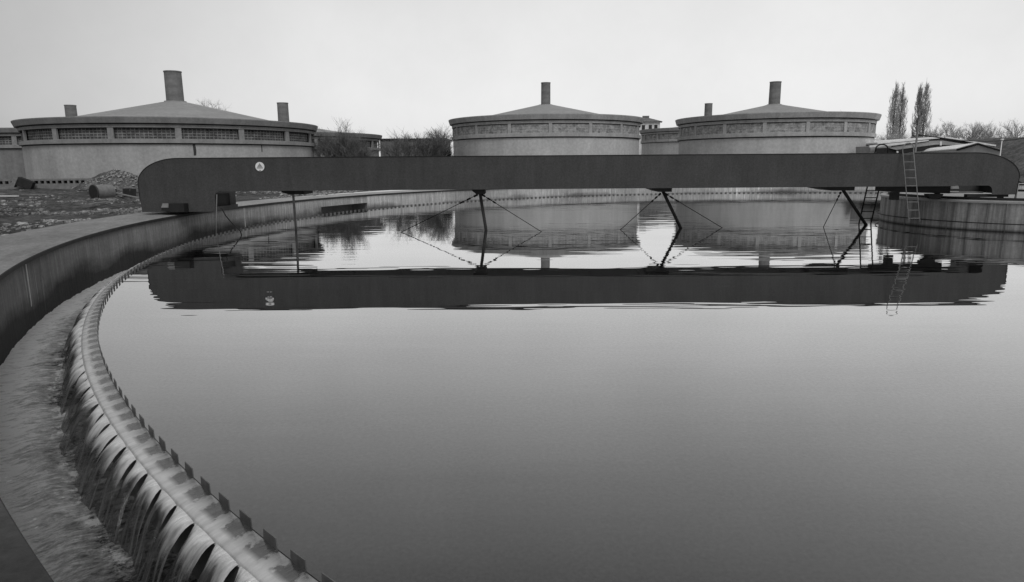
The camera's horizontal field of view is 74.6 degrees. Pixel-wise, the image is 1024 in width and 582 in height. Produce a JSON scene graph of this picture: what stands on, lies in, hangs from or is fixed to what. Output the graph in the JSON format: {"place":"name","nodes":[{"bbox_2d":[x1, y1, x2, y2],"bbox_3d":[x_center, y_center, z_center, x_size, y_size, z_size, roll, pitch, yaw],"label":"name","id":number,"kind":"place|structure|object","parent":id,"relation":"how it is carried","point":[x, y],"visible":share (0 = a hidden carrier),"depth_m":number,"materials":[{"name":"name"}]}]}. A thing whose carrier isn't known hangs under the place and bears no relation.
{"place":"outdoors","nodes":[
{"label":"outdoors","id":0,"kind":"place"},
{"bbox_2d":[0,178,1023,234],"bbox_3d":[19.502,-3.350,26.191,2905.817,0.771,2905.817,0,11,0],"label":"ground","id":1,"kind":"structure","parent":0,"point":[51,205],"depth_m":33.25,"materials":[{"name":"grey soil"}]},
{"bbox_2d":[0,195,18,196],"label":"plank","id":2,"kind":"object","parent":1,"relation":"on","point":[9,195],"visible":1,"depth_m":37.65,"materials":[{"name":"white wood"}]},
{"bbox_2d":[10,177,35,189],"bbox_3d":[-35.034,-7.694,48.143,1.421,0.953,0.650,-4,11,-17],"label":"tipped crate","id":3,"kind":"object","parent":1,"relation":"on","point":[22,182],"visible":0.93,"depth_m":47.93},
{"bbox_2d":[0,105,77,178],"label":"filter house","id":4,"kind":"structure","parent":1,"relation":"on","point":[12,166],"depth_m":69.39,"materials":[{"name":"concrete"}]},
{"bbox_2d":[0,178,90,188],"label":"honeycomb wall","id":5,"kind":"structure","parent":1,"relation":"on","point":[67,183],"depth_m":49.13,"materials":[{"name":"concrete"}]},
{"bbox_2d":[89,184,115,197],"bbox_3d":[-22.939,-5.535,37.635,0.865,0.865,1.010,5,12,27],"label":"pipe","id":6,"kind":"object","parent":1,"relation":"on","point":[102,191],"visible":0.77,"depth_m":37.33,"materials":[{"name":"grey concrete"}]},
{"bbox_2d":[88,200,117,204],"bbox_3d":[-19.803,-4.298,32.584,0.160,0.050,3.133,-2,11,-10],"label":"plank","id":7,"kind":"object","parent":1,"relation":"on","point":[102,202],"visible":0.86,"depth_m":32.15,"materials":[{"name":"grey wood"}]},
{"bbox_2d":[72,169,137,190],"bbox_3d":[-28.040,-7.754,47.874,8.100,1.833,4.400,0,11,0],"label":"rubble mound","id":8,"kind":"object","parent":1,"relation":"on","point":[121,186],"visible":0.27,"depth_m":46.83,"materials":[{"name":"grey stone"}]},
{"bbox_2d":[123,188,129,197],"bbox_3d":[-21.745,-5.465,37.929,0.340,0.618,0.340,-6,12,-28],"label":"dark post","id":9,"kind":"object","parent":1,"relation":"on","point":[126,191],"visible":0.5,"depth_m":37.77,"materials":[{"name":"black"}]},
{"bbox_2d":[116,192,138,197],"bbox_3d":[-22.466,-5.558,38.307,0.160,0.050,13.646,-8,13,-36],"label":"plank","id":10,"kind":"object","parent":1,"relation":"on","point":[127,195],"visible":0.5,"depth_m":35.05,"materials":[{"name":"grey wood"}]},
{"bbox_2d":[130,188,135,197],"bbox_3d":[-21.097,-5.380,37.419,0.374,0.664,0.300,-6,12,-28],"label":"dark post","id":11,"kind":"object","parent":1,"relation":"on","point":[132,192],"visible":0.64,"depth_m":37.28,"materials":[{"name":"black"}]},
{"bbox_2d":[10,70,317,178],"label":"filter house","id":12,"kind":"structure","parent":1,"relation":"on","point":[135,140],"depth_m":54.76,"materials":[{"name":"concrete"}]},
{"bbox_2d":[0,168,362,235],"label":"scattered rubble","id":13,"kind":"object","parent":1,"relation":"on","point":[50,221],"visible":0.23,"depth_m":31.72,"materials":[{"name":"stone"}]},
{"bbox_2d":[196,98,230,110],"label":"bare tree","id":14,"kind":"object","parent":1,"relation":"on","point":[211,104],"visible":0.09,"depth_m":97.86,"materials":[{"name":"grey plant"}]},
{"bbox_2d":[277,102,381,156],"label":"filter house","id":15,"kind":"structure","parent":1,"relation":"on","point":[283,111],"depth_m":88.69,"materials":[{"name":"concrete"}]},
{"bbox_2d":[311,117,365,156],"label":"bare shrub","id":16,"kind":"object","parent":1,"relation":"on","point":[342,145],"visible":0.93,"depth_m":67.62,"materials":[{"name":"grey plant"}]},
{"bbox_2d":[319,134,378,156],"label":"bare shrub","id":17,"kind":"object","parent":1,"relation":"on","point":[363,153],"visible":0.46,"depth_m":74.34,"materials":[{"name":"black plant"}]},
{"bbox_2d":[380,138,451,155],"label":"flat roofed block","id":18,"kind":"structure","parent":1,"relation":"on","point":[382,141],"depth_m":108.60,"materials":[{"name":"brick"}]},
{"bbox_2d":[374,123,461,155],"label":"bare shrub","id":19,"kind":"object","parent":1,"relation":"on","point":[426,148],"visible":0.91,"depth_m":76.73,"materials":[{"name":"grey plant"}]},
{"bbox_2d":[441,142,453,155],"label":"bare shrub","id":20,"kind":"object","parent":1,"relation":"on","point":[449,146],"visible":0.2,"depth_m":81.86,"materials":[{"name":"black plant"}]},
{"bbox_2d":[0,183,1023,581],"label":"settling tank","id":21,"kind":"object","parent":1,"relation":"on","point":[44,271],"visible":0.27,"depth_m":18.54,"materials":[{"name":"concrete"}]},
{"bbox_2d":[0,270,197,581],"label":"channel water","id":22,"kind":"structure","parent":21,"relation":"in","point":[62,528],"depth_m":7.05,"materials":[{"name":"grey liquid"}]},
{"bbox_2d":[57,245,258,581],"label":"overflow water","id":23,"kind":"structure","parent":21,"relation":"in","point":[199,541],"depth_m":5.92,"materials":[{"name":"grey liquid"}]},
{"bbox_2d":[81,227,317,581],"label":"weir","id":24,"kind":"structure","parent":21,"relation":"in","point":[247,548],"depth_m":5.63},
{"bbox_2d":[98,193,1023,581],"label":"tank water","id":25,"kind":"structure","parent":21,"relation":"in","point":[770,387],"depth_m":7.94,"materials":[{"name":"grey liquid"}]},
{"bbox_2d":[876,189,1023,232],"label":"central column","id":26,"kind":"structure","parent":25,"relation":"in","point":[959,211],"depth_m":25.69,"materials":[{"name":"concrete"}]},
{"bbox_2d":[138,143,1019,234],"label":"scraper bridge","id":27,"kind":"structure","parent":21,"relation":"on","point":[176,185],"depth_m":25.03,"materials":[{"name":"paint"}]},
{"bbox_2d":[448,82,643,155],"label":"filter house","id":28,"kind":"structure","parent":1,"relation":"on","point":[545,127],"depth_m":77.11,"materials":[{"name":"concrete"}]},
{"bbox_2d":[639,116,661,154],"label":"tower house","id":29,"kind":"structure","parent":1,"relation":"on","point":[649,123],"depth_m":148.85,"materials":[{"name":"concrete"}]},
{"bbox_2d":[639,103,712,154],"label":"filter house","id":30,"kind":"structure","parent":1,"relation":"on","point":[659,141],"depth_m":125.28,"materials":[{"name":"concrete"}]},
{"bbox_2d":[675,81,881,153],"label":"filter house","id":31,"kind":"structure","parent":1,"relation":"on","point":[773,126],"depth_m":72.48,"materials":[{"name":"concrete"}]},
{"bbox_2d":[874,126,903,140],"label":"bare shrub","id":32,"kind":"object","parent":1,"relation":"on","point":[881,138],"visible":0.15,"depth_m":100.88,"materials":[{"name":"grey plant"}]},
{"bbox_2d":[885,82,901,138],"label":"poplar tree","id":33,"kind":"object","parent":1,"relation":"on","point":[892,115],"visible":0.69,"depth_m":127.01,"materials":[{"name":"grey plant"}]},
{"bbox_2d":[877,126,913,139],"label":"bare shrub","id":34,"kind":"object","parent":1,"relation":"on","point":[898,134],"visible":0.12,"depth_m":102.95,"materials":[{"name":"grey plant"}]},
{"bbox_2d":[893,82,907,138],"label":"poplar tree","id":35,"kind":"object","parent":1,"relation":"on","point":[902,107],"visible":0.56,"depth_m":127.98,"materials":[{"name":"grey plant"}]},
{"bbox_2d":[856,140,960,152],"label":"lean to range","id":36,"kind":"object","parent":1,"relation":"on","point":[923,145],"visible":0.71,"depth_m":68.45,"materials":[{"name":"metal"}]},
{"bbox_2d":[912,134,921,152],"bbox_3d":[25.341,-7.984,42.358,0.600,3.701,0.140,0,11,0],"label":"service pole","id":37,"kind":"object","parent":1,"relation":"on","point":[916,141],"visible":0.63,"depth_m":42.06,"materials":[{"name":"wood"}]},
{"bbox_2d":[918,134,1023,141],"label":"overhead cable","id":38,"kind":"object","parent":37,"relation":"attached to","point":[969,140],"visible":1,"depth_m":47.20,"materials":[{"name":"metal"}]},
{"bbox_2d":[910,84,924,137],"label":"poplar tree","id":39,"kind":"object","parent":1,"relation":"on","point":[919,94],"visible":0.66,"depth_m":125.93,"materials":[{"name":"grey plant"}]},
{"bbox_2d":[914,83,931,137],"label":"poplar tree","id":40,"kind":"object","parent":1,"relation":"on","point":[925,110],"visible":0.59,"depth_m":124.58,"materials":[{"name":"grey plant"}]},
{"bbox_2d":[867,136,995,146],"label":"workshop hall","id":41,"kind":"structure","parent":1,"relation":"on","point":[876,142],"depth_m":71.93,"materials":[{"name":"metal"}]},
{"bbox_2d":[920,119,965,138],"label":"bare tree","id":42,"kind":"object","parent":1,"relation":"on","point":[954,135],"visible":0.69,"depth_m":111.00,"materials":[{"name":"grey plant"}]},
{"bbox_2d":[922,143,1001,188],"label":"gabled shed","id":43,"kind":"structure","parent":1,"relation":"on","point":[976,147],"depth_m":49.24,"materials":[{"name":"metal"}]},
{"bbox_2d":[946,122,990,138],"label":"bare tree","id":44,"kind":"object","parent":1,"relation":"on","point":[977,126],"visible":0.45,"depth_m":112.78,"materials":[{"name":"grey plant"}]},
{"bbox_2d":[956,121,997,139],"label":"bare tree","id":45,"kind":"object","parent":1,"relation":"on","point":[975,130],"visible":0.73,"depth_m":111.23,"materials":[{"name":"grey plant"}]},
{"bbox_2d":[984,121,1013,137],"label":"bare tree","id":46,"kind":"object","parent":1,"relation":"on","point":[998,134],"visible":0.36,"depth_m":115.17,"materials":[{"name":"grey plant"}]},
{"bbox_2d":[994,119,1023,137],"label":"bare tree","id":47,"kind":"object","parent":1,"relation":"on","point":[1009,131],"visible":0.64,"depth_m":108.24,"materials":[{"name":"grey plant"}]},
{"bbox_2d":[0,0,1023,197],"label":"sky","id":48,"kind":"structure","parent":0,"point":[413,66],"materials":[{"name":"white"}]},
{"bbox_2d":[968,137,1023,182],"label":"embankment","id":49,"kind":"structure","parent":0,"point":[1013,151],"depth_m":71.65,"materials":[{"name":"grey plant"}]}
]}

